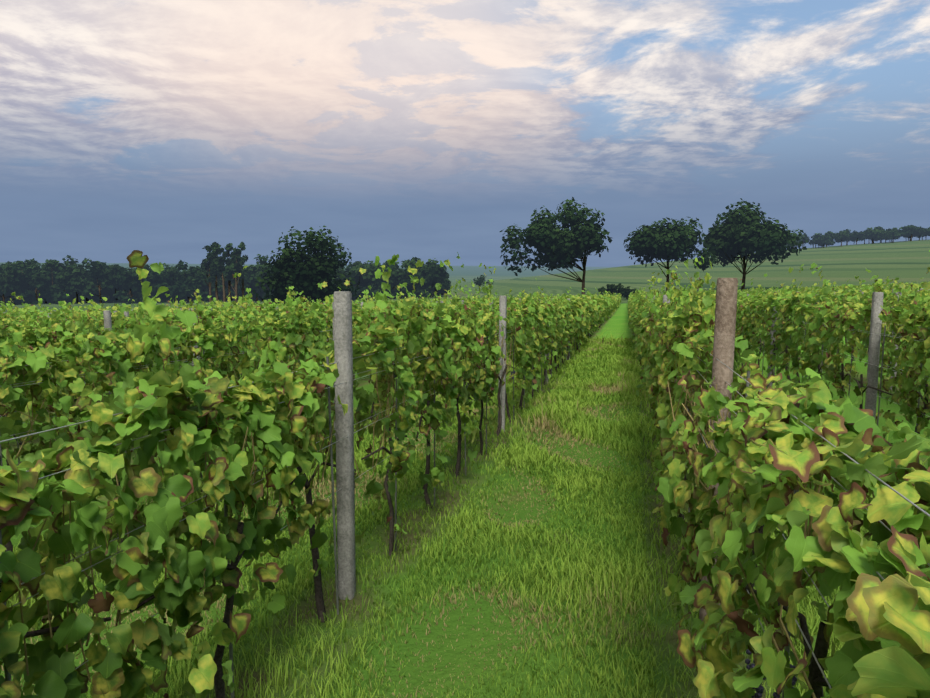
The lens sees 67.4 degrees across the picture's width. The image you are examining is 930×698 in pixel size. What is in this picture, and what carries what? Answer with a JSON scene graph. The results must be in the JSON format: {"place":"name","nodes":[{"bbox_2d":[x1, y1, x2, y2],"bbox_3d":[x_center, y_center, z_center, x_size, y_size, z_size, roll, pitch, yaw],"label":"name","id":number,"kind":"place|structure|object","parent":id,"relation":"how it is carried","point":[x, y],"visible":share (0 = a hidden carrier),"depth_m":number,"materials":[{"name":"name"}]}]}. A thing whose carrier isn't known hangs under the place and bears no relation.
{"place":"outdoors","nodes":[
{"label":"outdoors","id":0,"kind":"place"},
{"bbox_2d":[0,319,928,697],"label":"vine shoots","id":1,"kind":"object","parent":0,"point":[688,417],"visible":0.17,"depth_m":3.04,"materials":[{"name":"brown plant"}]},
{"bbox_2d":[393,335,796,697],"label":"grape bunches","id":2,"kind":"object","parent":1,"relation":"hanging from","point":[759,690],"visible":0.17,"depth_m":1.96,"materials":[{"name":"food"}]},
{"bbox_2d":[0,239,929,697],"bbox_3d":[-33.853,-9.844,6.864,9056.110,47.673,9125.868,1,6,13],"label":"ground","id":3,"kind":"structure","parent":0,"point":[906,261],"depth_m":4.95,"materials":[{"name":"green plant"}]},
{"bbox_2d":[0,313,921,697],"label":"trunks","id":4,"kind":"object","parent":3,"relation":"on","point":[8,675],"visible":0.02,"depth_m":5.03,"materials":[{"name":"brown wood"}]},
{"bbox_2d":[0,250,929,697],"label":"vine leaves","id":5,"kind":"object","parent":3,"relation":"on","point":[768,458],"visible":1,"depth_m":2.12,"materials":[{"name":"green plant"}]},
{"bbox_2d":[0,250,929,602],"bbox_3d":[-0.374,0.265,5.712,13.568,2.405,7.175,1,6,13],"label":"vine leaves","id":6,"kind":"object","parent":3,"relation":"on","point":[680,336],"visible":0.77,"depth_m":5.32,"materials":[{"name":"green plant"}]},
{"bbox_2d":[0,282,929,599],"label":"wooden posts","id":7,"kind":"object","parent":3,"relation":"on","point":[344,446],"visible":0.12,"depth_m":4.29,"materials":[{"name":"grey wood"}]},
{"bbox_2d":[0,279,929,364],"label":"vine leaves","id":8,"kind":"object","parent":3,"relation":"on","point":[592,310],"visible":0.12,"depth_m":24.35,"materials":[{"name":"green plant"}]},
{"bbox_2d":[0,305,929,688],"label":"trellis wires","id":9,"kind":"object","parent":3,"relation":"on","point":[420,435],"depth_m":2.41,"materials":[{"name":"grey metal"}]},
{"bbox_2d":[0,225,929,305],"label":"trees","id":10,"kind":"object","parent":3,"relation":"on","point":[72,276],"materials":[{"name":"green plant"}]},
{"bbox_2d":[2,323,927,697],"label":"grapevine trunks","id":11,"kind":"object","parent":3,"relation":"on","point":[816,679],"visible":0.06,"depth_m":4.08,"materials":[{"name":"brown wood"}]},
{"bbox_2d":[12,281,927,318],"bbox_3d":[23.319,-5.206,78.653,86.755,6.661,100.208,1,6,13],"label":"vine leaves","id":12,"kind":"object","parent":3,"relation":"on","point":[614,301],"visible":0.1,"depth_m":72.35,"materials":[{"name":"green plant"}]},
{"bbox_2d":[252,197,807,303],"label":"trees","id":13,"kind":"object","parent":3,"relation":"on","point":[745,232],"materials":[{"name":"green plant"}]},
{"bbox_2d":[699,278,737,623],"bbox_3d":[1.390,0.728,3.854,0.130,2.230,0.105,1,6,13],"label":"wooden post","id":14,"kind":"object","parent":3,"relation":"on","point":[725,320],"visible":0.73,"depth_m":3.73,"materials":[{"name":"grey wood"}]},
{"bbox_2d":[0,0,929,266],"label":"sky","id":15,"kind":"structure","parent":0,"point":[165,130],"materials":[{"name":"blue"}]}
]}

